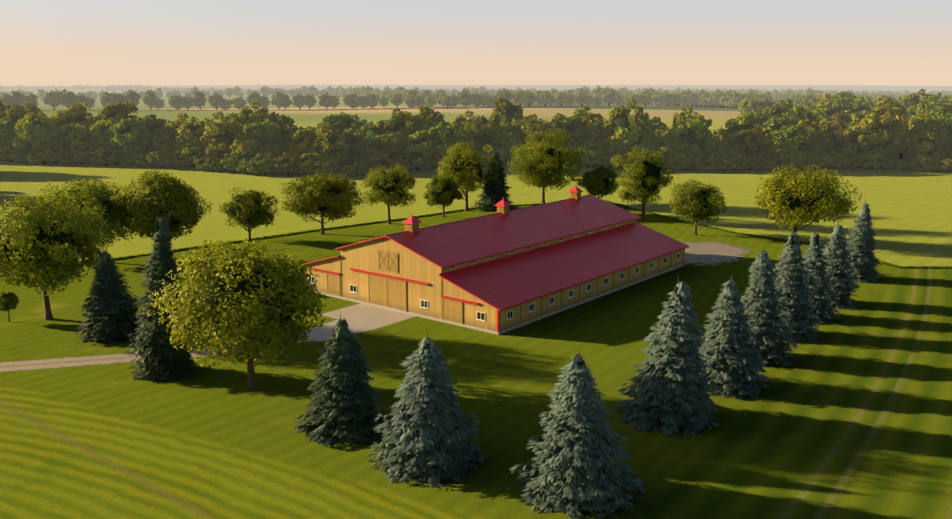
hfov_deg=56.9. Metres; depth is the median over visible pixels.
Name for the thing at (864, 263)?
spruce
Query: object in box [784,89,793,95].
hedgerow tree
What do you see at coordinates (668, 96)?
hedgerow tree
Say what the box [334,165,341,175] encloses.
shrub
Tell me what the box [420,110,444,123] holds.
wood tree
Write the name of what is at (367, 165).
shrub
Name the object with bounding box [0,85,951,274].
terrain
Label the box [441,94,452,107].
hedgerow tree
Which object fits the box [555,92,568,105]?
hedgerow tree
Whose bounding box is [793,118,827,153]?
wood tree
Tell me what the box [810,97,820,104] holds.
wood tree
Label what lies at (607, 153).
shrub
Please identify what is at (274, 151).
wood tree
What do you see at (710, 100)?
hedgerow tree
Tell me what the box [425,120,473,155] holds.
wood tree
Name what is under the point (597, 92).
hedgerow tree
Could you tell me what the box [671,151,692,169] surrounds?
shrub
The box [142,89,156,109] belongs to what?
hedgerow tree
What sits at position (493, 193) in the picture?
spruce
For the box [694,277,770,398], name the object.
spruce
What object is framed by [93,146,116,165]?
shrub
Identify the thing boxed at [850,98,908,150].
wood tree
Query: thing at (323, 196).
broadleaf
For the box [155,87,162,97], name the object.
hedgerow tree
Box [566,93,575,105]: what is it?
hedgerow tree
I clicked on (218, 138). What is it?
wood tree
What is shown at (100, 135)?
wood tree
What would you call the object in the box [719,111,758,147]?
wood tree
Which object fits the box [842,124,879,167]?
wood tree
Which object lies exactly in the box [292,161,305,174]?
shrub
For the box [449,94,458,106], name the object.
hedgerow tree
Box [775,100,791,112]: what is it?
hedgerow tree
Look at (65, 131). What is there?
wood tree
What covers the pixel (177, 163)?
shrub
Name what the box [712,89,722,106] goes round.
hedgerow tree
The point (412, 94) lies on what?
hedgerow tree
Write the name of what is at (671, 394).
spruce
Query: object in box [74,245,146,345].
spruce
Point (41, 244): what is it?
broadleaf
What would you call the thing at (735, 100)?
hedgerow tree
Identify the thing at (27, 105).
wood tree
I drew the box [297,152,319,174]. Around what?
shrub
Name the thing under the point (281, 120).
wood tree
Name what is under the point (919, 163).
shrub
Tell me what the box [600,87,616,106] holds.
hedgerow tree
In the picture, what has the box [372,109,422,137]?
wood tree
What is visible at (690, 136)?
wood tree
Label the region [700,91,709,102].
hedgerow tree
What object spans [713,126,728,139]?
wood tree
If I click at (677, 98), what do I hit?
hedgerow tree
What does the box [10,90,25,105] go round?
hedgerow tree
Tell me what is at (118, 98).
hedgerow tree
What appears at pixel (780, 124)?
wood tree
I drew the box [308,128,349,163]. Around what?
wood tree
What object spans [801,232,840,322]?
spruce
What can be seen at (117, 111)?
wood tree
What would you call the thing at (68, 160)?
shrub
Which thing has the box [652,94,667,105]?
hedgerow tree
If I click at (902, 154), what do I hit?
wood tree
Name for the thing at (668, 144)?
wood tree
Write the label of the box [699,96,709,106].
hedgerow tree
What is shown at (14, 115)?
wood tree
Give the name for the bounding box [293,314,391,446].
spruce
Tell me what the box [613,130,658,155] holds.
wood tree
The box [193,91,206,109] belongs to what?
hedgerow tree
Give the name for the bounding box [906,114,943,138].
wood tree
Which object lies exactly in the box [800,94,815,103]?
hedgerow tree
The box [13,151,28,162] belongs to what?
shrub
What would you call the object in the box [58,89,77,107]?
hedgerow tree
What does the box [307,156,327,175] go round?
shrub
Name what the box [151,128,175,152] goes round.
wood tree
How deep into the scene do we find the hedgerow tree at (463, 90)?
862.04 m
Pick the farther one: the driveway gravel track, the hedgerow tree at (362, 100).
the hedgerow tree at (362, 100)
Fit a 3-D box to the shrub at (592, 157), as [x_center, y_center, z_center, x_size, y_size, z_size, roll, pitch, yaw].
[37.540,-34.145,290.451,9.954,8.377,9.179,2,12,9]
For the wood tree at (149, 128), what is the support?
on the terrain at (911, 211)
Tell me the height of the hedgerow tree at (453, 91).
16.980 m
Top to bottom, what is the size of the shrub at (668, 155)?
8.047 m
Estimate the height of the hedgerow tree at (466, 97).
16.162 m
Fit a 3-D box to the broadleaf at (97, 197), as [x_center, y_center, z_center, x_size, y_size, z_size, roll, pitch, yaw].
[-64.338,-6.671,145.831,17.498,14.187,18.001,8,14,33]
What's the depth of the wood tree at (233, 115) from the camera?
301.67 m
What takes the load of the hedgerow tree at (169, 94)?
on the terrain at (911, 211)
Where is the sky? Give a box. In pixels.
[0,0,951,85]
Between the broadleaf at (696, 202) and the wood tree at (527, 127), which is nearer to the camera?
the broadleaf at (696, 202)
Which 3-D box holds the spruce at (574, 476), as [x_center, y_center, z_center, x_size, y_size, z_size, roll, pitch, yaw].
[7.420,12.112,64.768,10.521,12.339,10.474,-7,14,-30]
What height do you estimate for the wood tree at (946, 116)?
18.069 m
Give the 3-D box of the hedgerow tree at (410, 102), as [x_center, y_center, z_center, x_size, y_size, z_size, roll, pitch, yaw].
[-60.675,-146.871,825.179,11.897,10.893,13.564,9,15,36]
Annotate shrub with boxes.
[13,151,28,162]
[59,154,74,164]
[89,155,101,165]
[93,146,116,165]
[121,153,136,165]
[134,152,150,166]
[146,149,171,167]
[169,150,191,168]
[179,143,208,167]
[193,154,207,166]
[195,157,207,170]
[203,156,217,170]
[209,158,225,171]
[220,152,248,172]
[236,157,250,173]
[246,157,265,174]
[254,154,275,175]
[271,157,281,173]
[272,152,300,175]
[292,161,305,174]
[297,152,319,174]
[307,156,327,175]
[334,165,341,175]
[361,161,373,172]
[367,150,393,169]
[403,146,432,169]
[429,152,445,168]
[479,152,489,165]
[486,151,499,159]
[499,151,511,164]
[507,152,523,163]
[578,143,603,167]
[601,147,621,167]
[608,149,632,168]
[651,147,673,169]
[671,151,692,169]
[678,153,703,170]
[700,156,721,171]
[725,151,745,169]
[772,152,785,169]
[909,154,932,171]
[925,157,942,171]
[938,158,951,172]
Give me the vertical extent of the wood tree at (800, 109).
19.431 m
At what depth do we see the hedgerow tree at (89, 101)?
769.39 m
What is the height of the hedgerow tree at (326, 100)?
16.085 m
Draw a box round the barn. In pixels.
[304,184,688,334]
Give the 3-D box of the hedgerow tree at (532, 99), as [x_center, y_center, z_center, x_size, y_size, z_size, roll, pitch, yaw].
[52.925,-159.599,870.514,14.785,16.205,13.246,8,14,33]
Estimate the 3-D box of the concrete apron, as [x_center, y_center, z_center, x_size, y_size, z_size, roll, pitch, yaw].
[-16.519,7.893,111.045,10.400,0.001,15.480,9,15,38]
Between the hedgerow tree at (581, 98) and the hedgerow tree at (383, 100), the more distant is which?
the hedgerow tree at (581, 98)
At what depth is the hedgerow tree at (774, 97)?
1220.28 m
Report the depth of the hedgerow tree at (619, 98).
912.95 m
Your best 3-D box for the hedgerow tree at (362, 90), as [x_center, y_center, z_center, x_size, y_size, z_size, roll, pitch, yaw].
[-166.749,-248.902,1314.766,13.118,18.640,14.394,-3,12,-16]
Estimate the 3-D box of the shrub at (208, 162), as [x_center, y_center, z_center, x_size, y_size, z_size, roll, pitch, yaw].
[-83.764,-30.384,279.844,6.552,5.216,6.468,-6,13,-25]
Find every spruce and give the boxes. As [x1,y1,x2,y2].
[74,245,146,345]
[122,214,198,381]
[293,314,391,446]
[368,329,486,488]
[470,150,515,211]
[510,351,647,518]
[614,274,719,435]
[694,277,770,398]
[740,246,797,367]
[773,226,821,342]
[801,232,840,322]
[822,221,861,308]
[845,199,880,282]
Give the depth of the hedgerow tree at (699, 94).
967.07 m
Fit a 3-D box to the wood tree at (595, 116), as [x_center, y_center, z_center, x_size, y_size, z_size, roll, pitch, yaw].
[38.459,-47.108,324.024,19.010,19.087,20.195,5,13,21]
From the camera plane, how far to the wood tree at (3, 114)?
326.58 m
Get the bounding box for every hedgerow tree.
[0,93,12,106]
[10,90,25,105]
[22,90,29,98]
[24,92,37,105]
[37,89,45,99]
[43,90,62,109]
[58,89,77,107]
[74,93,86,103]
[84,97,94,109]
[85,91,92,98]
[91,91,97,98]
[100,92,114,105]
[113,93,125,103]
[123,90,141,105]
[137,91,145,99]
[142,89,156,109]
[153,98,164,109]
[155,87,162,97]
[166,91,171,97]
[168,94,183,109]
[181,95,194,109]
[190,86,198,96]
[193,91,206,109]
[207,93,222,109]
[219,99,233,109]
[225,87,233,96]
[232,96,246,109]
[233,86,240,96]
[246,91,260,106]
[259,85,269,96]
[260,95,269,108]
[271,91,283,109]
[279,93,292,109]
[289,88,295,94]
[292,93,307,109]
[297,88,304,93]
[303,94,316,108]
[308,85,316,94]
[318,92,332,108]
[330,95,339,108]
[343,93,359,108]
[358,96,369,108]
[360,87,365,95]
[364,86,372,94]
[365,92,378,107]
[379,96,388,106]
[381,90,389,95]
[387,90,392,99]
[390,92,403,107]
[396,86,404,95]
[402,89,409,99]
[404,97,415,107]
[406,90,417,99]
[414,95,423,108]
[421,89,431,97]
[425,95,436,106]
[433,89,444,103]
[438,94,445,106]
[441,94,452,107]
[448,97,455,107]
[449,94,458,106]
[450,88,457,94]
[457,88,469,106]
[458,91,472,106]
[471,91,483,106]
[479,91,489,105]
[482,96,493,106]
[488,89,495,95]
[497,89,511,101]
[513,90,527,105]
[525,90,536,105]
[534,90,541,103]
[538,92,550,105]
[550,89,556,96]
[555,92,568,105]
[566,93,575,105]
[576,92,588,105]
[577,86,588,93]
[586,95,593,105]
[592,85,602,98]
[593,97,601,105]
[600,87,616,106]
[615,94,622,104]
[621,87,628,94]
[628,94,641,105]
[640,90,652,106]
[641,87,655,104]
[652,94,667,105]
[660,91,673,106]
[671,93,683,105]
[678,90,689,105]
[682,93,690,106]
[688,92,698,106]
[695,89,706,106]
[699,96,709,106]
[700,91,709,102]
[707,95,717,107]
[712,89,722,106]
[715,92,723,107]
[719,89,732,107]
[728,98,735,108]
[730,92,741,108]
[737,97,762,113]
[752,94,764,100]
[757,99,774,114]
[759,94,772,100]
[771,94,778,100]
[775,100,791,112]
[777,94,787,99]
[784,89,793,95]
[792,95,803,105]
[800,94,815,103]
[806,89,815,96]
[815,90,824,96]
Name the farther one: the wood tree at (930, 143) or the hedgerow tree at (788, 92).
the hedgerow tree at (788, 92)
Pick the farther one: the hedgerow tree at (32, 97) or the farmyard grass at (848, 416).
the hedgerow tree at (32, 97)
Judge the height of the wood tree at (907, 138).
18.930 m
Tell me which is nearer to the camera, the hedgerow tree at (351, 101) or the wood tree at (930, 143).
the wood tree at (930, 143)
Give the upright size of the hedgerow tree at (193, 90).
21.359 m
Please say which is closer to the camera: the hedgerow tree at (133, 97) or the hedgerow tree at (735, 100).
the hedgerow tree at (133, 97)
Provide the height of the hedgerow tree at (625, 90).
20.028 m
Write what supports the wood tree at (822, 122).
on the terrain at (911, 211)
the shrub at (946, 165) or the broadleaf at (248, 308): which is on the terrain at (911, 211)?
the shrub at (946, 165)
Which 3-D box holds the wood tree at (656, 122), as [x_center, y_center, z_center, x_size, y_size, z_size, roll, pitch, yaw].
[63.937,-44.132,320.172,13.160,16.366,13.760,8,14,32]
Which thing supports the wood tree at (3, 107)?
on the terrain at (911, 211)
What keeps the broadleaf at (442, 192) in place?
on the farmyard grass at (848, 416)
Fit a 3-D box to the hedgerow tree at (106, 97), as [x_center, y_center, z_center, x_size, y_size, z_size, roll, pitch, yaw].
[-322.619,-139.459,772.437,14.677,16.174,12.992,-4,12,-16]
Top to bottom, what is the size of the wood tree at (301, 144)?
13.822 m
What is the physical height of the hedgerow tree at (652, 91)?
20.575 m
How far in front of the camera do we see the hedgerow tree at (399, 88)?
1111.29 m
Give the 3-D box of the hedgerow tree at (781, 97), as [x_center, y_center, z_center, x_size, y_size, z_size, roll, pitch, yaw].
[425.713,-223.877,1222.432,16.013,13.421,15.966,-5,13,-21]
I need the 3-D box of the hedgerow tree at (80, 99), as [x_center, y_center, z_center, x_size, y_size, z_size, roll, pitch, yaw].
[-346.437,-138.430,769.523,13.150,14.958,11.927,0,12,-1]
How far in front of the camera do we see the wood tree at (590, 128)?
297.60 m
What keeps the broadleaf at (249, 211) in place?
on the farmyard grass at (848, 416)
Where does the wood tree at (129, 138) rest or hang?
on the terrain at (911, 211)
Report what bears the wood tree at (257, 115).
on the terrain at (911, 211)
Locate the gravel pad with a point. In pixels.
(712, 253)
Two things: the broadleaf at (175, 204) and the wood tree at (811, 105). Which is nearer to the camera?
the broadleaf at (175, 204)
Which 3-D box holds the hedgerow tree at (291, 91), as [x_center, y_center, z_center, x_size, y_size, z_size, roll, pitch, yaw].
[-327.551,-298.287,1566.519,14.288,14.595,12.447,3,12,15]
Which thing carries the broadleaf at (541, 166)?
on the terrain at (911, 211)
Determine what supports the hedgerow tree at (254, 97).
on the terrain at (911, 211)
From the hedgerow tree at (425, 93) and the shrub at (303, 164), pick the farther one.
the hedgerow tree at (425, 93)
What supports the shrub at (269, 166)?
on the terrain at (911, 211)
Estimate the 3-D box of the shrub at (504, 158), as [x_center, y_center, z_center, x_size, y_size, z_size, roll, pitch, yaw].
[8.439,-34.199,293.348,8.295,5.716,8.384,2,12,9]
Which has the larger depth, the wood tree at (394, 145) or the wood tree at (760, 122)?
the wood tree at (760, 122)
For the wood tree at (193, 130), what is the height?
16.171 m
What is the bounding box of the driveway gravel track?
[0,339,311,371]
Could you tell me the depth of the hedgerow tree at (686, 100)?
936.82 m
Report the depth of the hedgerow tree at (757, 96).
851.82 m
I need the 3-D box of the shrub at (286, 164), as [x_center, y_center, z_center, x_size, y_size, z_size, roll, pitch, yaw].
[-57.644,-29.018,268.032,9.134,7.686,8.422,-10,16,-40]
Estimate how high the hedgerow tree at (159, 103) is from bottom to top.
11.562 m
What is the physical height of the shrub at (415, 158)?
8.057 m
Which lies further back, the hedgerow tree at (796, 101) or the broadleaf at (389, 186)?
the hedgerow tree at (796, 101)
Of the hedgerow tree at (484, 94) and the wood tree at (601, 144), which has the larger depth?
the hedgerow tree at (484, 94)
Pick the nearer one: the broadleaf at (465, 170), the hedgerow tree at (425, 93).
the broadleaf at (465, 170)
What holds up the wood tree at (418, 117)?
on the terrain at (911, 211)
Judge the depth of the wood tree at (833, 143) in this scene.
305.97 m
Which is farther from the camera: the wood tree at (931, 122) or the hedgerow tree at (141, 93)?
the hedgerow tree at (141, 93)
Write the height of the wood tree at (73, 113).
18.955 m
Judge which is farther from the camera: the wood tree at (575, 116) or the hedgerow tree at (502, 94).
the hedgerow tree at (502, 94)
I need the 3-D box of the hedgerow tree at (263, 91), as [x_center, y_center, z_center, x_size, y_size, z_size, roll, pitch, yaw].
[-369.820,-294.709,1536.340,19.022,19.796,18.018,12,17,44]
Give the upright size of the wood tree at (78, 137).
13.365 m
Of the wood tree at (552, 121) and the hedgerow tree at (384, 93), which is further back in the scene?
the hedgerow tree at (384, 93)
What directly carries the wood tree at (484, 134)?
on the terrain at (911, 211)
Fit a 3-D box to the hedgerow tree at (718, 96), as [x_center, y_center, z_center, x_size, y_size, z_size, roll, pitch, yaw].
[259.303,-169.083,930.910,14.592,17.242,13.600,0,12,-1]
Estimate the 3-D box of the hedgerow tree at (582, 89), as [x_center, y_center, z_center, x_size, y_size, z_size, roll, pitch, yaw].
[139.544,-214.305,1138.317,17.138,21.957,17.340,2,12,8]
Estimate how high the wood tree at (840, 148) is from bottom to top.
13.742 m
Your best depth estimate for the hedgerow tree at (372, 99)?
840.84 m
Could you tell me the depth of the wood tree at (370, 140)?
284.94 m
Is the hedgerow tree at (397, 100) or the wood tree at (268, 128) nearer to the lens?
the wood tree at (268, 128)
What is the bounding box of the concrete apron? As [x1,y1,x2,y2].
[294,303,415,341]
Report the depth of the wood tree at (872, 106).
474.07 m
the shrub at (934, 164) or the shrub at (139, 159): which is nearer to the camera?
the shrub at (934, 164)
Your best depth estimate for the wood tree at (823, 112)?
386.49 m
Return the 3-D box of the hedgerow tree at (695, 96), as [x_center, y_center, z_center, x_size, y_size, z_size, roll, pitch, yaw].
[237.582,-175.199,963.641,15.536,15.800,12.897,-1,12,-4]
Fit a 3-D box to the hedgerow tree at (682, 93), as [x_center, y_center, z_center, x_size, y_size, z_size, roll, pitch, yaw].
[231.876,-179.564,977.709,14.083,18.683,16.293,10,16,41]
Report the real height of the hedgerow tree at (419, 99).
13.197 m
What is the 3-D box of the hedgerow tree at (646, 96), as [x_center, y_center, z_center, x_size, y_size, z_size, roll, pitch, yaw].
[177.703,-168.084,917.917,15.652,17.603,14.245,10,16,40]
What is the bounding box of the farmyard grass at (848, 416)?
[0,204,951,518]
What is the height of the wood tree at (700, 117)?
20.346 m
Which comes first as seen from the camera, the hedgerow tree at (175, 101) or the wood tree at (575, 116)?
the wood tree at (575, 116)
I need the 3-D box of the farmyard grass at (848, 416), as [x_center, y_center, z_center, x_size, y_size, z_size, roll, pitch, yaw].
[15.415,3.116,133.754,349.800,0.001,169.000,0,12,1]
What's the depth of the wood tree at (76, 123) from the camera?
314.28 m
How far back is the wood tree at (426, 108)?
315.46 m
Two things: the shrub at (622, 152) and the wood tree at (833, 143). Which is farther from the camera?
the wood tree at (833, 143)
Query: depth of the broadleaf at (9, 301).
110.18 m
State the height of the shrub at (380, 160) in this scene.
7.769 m
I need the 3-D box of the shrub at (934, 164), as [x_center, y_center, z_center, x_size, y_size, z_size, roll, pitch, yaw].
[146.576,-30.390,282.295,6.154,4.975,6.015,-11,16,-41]
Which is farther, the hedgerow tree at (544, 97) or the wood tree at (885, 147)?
the hedgerow tree at (544, 97)
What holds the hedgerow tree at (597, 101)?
on the terrain at (911, 211)
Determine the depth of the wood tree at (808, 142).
289.98 m
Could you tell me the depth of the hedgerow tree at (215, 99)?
799.27 m
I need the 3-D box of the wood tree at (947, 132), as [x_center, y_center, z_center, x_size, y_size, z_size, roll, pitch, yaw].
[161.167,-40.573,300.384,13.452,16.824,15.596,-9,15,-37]
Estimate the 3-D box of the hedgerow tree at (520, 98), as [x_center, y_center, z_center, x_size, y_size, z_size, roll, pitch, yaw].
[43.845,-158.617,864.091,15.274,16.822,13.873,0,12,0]
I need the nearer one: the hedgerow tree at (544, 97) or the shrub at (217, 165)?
the shrub at (217, 165)
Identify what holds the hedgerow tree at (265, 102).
on the terrain at (911, 211)
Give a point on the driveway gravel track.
(54, 364)
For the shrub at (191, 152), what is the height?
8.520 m
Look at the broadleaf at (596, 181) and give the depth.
208.10 m
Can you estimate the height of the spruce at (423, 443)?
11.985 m
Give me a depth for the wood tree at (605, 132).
305.37 m
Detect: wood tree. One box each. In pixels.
[0,101,10,111]
[0,111,6,118]
[0,119,16,144]
[2,107,30,135]
[4,137,29,152]
[5,104,29,113]
[11,112,58,150]
[19,101,40,112]
[26,109,49,116]
[37,113,55,122]
[51,102,97,129]
[54,124,76,153]
[56,121,91,139]
[64,124,92,150]
[87,117,119,149]
[95,100,138,126]
[108,116,147,154]
[139,114,166,151]
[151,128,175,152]
[161,113,188,151]
[175,117,205,150]
[198,142,221,158]
[200,111,248,158]
[220,112,247,126]
[229,135,261,158]
[238,101,268,123]
[241,119,281,139]
[253,135,283,156]
[257,144,284,158]
[261,111,296,127]
[275,124,300,153]
[287,128,314,156]
[305,123,346,142]
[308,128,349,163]
[317,111,360,132]
[341,127,366,162]
[343,133,362,162]
[344,126,363,131]
[350,119,374,128]
[360,122,387,136]
[361,130,381,149]
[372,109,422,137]
[373,131,409,159]
[399,111,426,132]
[403,129,414,158]
[404,130,433,151]
[416,105,443,118]
[417,120,439,132]
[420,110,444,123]
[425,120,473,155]
[450,110,479,131]
[463,116,497,132]
[464,117,497,154]
[489,97,523,126]
[492,131,522,154]
[495,122,524,144]
[507,116,540,125]
[518,114,560,149]
[546,113,564,123]
[551,115,583,150]
[554,109,600,127]
[570,115,605,149]
[579,106,603,122]
[583,136,611,165]
[599,129,611,147]
[602,123,611,136]
[603,98,653,150]
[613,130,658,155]
[648,116,666,132]
[651,132,664,147]
[653,125,670,141]
[661,140,680,153]
[666,110,714,168]
[670,106,718,138]
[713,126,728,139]
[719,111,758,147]
[732,125,775,169]
[740,110,765,121]
[756,114,767,124]
[762,99,806,119]
[762,116,798,132]
[763,127,782,158]
[769,125,827,159]
[771,138,802,157]
[791,105,819,124]
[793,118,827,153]
[802,103,815,108]
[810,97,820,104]
[813,104,840,121]
[817,92,833,102]
[818,120,850,153]
[819,93,851,113]
[819,119,826,125]
[825,111,854,124]
[826,120,839,130]
[836,126,859,154]
[837,91,854,98]
[841,95,872,115]
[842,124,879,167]
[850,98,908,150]
[865,100,875,108]
[868,129,903,167]
[873,95,893,103]
[884,102,909,117]
[898,89,933,108]
[900,125,909,158]
[905,109,944,141]
[906,103,919,117]
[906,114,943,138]
[906,128,948,158]
[915,95,951,116]
[925,103,951,117]
[928,106,951,123]
[933,92,941,98]
[937,118,951,158]
[939,147,950,159]
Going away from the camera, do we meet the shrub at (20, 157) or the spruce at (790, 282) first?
the spruce at (790, 282)
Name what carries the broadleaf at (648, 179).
on the farmyard grass at (848, 416)
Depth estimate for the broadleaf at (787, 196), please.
157.65 m
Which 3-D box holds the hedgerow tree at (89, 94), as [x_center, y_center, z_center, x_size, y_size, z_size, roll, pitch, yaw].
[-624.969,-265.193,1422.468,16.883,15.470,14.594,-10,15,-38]
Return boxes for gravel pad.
[679,241,751,265]
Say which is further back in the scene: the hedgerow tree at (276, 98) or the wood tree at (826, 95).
the hedgerow tree at (276, 98)
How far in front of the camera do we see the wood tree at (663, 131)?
309.45 m
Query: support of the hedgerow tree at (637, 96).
on the terrain at (911, 211)
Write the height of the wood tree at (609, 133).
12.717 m
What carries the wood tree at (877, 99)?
on the terrain at (911, 211)
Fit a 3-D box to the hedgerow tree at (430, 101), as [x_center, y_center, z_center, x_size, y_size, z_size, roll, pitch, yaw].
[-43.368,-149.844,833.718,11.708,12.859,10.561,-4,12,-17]
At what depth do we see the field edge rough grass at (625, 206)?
172.64 m
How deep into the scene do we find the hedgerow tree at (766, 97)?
845.96 m
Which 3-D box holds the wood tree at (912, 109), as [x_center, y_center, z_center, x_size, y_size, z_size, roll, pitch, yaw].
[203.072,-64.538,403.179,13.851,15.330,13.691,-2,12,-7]
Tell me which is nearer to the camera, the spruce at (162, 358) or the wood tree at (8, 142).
the spruce at (162, 358)
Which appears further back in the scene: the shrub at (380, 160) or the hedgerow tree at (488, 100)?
the hedgerow tree at (488, 100)
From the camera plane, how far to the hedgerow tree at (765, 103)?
578.53 m
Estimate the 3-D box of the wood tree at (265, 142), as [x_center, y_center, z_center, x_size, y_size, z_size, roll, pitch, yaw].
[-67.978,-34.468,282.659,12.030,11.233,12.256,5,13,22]
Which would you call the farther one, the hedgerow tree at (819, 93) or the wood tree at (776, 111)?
the hedgerow tree at (819, 93)
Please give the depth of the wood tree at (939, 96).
594.58 m
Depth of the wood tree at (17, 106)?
340.64 m
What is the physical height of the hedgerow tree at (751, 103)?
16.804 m
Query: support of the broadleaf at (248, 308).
on the farmyard grass at (848, 416)
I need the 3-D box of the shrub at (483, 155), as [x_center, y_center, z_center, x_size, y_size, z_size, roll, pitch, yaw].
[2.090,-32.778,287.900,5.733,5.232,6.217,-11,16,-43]
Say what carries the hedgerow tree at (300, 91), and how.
on the terrain at (911, 211)
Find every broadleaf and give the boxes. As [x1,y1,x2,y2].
[0,188,110,319]
[0,292,18,321]
[38,175,137,260]
[117,168,213,245]
[143,238,326,389]
[219,188,278,240]
[279,173,366,233]
[360,163,416,223]
[423,175,463,216]
[436,140,499,210]
[508,126,588,203]
[576,164,618,197]
[610,145,673,220]
[668,178,726,234]
[753,164,861,232]
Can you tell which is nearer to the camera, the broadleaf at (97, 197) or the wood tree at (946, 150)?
the broadleaf at (97, 197)
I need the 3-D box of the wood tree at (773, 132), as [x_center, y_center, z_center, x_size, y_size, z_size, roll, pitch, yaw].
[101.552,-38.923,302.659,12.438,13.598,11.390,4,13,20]
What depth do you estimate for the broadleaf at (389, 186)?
180.10 m
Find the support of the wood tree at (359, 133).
on the terrain at (911, 211)
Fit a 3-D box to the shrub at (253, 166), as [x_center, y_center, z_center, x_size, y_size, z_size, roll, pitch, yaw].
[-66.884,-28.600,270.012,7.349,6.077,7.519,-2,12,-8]
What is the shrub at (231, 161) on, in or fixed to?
on the terrain at (911, 211)
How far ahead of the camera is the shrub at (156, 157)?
286.27 m
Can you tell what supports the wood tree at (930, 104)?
on the terrain at (911, 211)
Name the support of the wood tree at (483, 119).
on the terrain at (911, 211)
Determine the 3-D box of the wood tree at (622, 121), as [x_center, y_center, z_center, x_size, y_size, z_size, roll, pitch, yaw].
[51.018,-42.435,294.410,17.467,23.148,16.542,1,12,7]
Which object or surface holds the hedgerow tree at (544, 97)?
on the terrain at (911, 211)
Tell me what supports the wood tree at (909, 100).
on the terrain at (911, 211)
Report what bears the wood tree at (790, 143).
on the terrain at (911, 211)
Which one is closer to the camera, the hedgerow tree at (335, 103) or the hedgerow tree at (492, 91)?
the hedgerow tree at (335, 103)
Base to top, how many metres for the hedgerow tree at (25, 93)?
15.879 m
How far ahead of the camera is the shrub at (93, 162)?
293.97 m
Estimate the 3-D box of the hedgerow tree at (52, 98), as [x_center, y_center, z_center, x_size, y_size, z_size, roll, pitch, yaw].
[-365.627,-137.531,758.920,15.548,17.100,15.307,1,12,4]
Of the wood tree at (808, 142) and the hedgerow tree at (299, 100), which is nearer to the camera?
the wood tree at (808, 142)
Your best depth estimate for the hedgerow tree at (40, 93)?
1387.17 m
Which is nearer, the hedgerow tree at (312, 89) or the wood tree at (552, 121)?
the wood tree at (552, 121)
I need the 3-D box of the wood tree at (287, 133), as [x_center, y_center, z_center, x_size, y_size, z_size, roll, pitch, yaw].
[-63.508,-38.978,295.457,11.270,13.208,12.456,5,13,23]
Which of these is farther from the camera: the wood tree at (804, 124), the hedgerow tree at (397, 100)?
the hedgerow tree at (397, 100)
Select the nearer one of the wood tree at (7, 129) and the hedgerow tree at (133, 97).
the wood tree at (7, 129)
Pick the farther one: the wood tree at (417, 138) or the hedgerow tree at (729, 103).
the hedgerow tree at (729, 103)
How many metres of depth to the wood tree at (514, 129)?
297.69 m
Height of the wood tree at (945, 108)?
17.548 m
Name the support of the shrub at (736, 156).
on the terrain at (911, 211)
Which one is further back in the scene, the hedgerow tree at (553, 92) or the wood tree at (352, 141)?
the hedgerow tree at (553, 92)
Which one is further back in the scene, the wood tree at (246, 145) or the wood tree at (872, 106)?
the wood tree at (872, 106)
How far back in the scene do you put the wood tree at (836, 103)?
422.02 m
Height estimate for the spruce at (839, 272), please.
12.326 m
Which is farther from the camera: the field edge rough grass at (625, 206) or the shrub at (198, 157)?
the shrub at (198, 157)
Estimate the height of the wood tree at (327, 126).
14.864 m
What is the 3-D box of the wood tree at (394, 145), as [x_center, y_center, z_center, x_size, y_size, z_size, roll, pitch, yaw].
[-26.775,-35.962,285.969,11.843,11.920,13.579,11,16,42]
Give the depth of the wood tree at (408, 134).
293.74 m
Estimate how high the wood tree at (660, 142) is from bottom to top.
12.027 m
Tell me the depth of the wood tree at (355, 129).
302.67 m
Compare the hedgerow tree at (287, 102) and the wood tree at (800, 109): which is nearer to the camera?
the wood tree at (800, 109)
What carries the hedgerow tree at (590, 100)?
on the terrain at (911, 211)
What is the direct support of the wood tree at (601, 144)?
on the terrain at (911, 211)
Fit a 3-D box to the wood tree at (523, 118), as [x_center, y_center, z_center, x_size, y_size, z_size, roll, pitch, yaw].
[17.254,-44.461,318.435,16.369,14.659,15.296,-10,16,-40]
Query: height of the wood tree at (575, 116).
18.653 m
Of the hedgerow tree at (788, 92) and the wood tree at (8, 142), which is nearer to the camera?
the wood tree at (8, 142)
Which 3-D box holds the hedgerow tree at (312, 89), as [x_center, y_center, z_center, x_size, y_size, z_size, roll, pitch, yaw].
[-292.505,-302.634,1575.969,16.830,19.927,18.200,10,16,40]
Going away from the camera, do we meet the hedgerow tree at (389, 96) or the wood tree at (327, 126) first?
the wood tree at (327, 126)
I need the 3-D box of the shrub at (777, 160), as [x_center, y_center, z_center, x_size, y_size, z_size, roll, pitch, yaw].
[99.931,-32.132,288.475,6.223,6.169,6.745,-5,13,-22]
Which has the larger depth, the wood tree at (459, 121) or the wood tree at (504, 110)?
the wood tree at (504, 110)
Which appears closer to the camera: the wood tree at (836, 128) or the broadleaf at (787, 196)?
the broadleaf at (787, 196)
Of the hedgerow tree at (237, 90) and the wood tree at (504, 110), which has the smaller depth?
the wood tree at (504, 110)
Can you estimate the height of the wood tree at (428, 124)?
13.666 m
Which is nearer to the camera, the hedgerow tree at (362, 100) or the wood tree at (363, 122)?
the wood tree at (363, 122)
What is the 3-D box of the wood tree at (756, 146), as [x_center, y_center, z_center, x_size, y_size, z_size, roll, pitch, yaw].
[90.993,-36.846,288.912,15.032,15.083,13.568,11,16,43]
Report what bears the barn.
on the farmyard grass at (848, 416)
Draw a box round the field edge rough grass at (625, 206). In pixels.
[6,200,951,274]
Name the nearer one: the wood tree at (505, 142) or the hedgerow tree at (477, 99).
the wood tree at (505, 142)
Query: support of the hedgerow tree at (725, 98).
on the terrain at (911, 211)
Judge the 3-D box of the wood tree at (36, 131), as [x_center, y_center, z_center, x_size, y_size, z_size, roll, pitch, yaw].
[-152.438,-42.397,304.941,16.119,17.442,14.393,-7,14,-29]
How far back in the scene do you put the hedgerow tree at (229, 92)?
1507.46 m
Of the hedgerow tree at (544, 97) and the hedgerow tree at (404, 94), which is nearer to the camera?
the hedgerow tree at (544, 97)

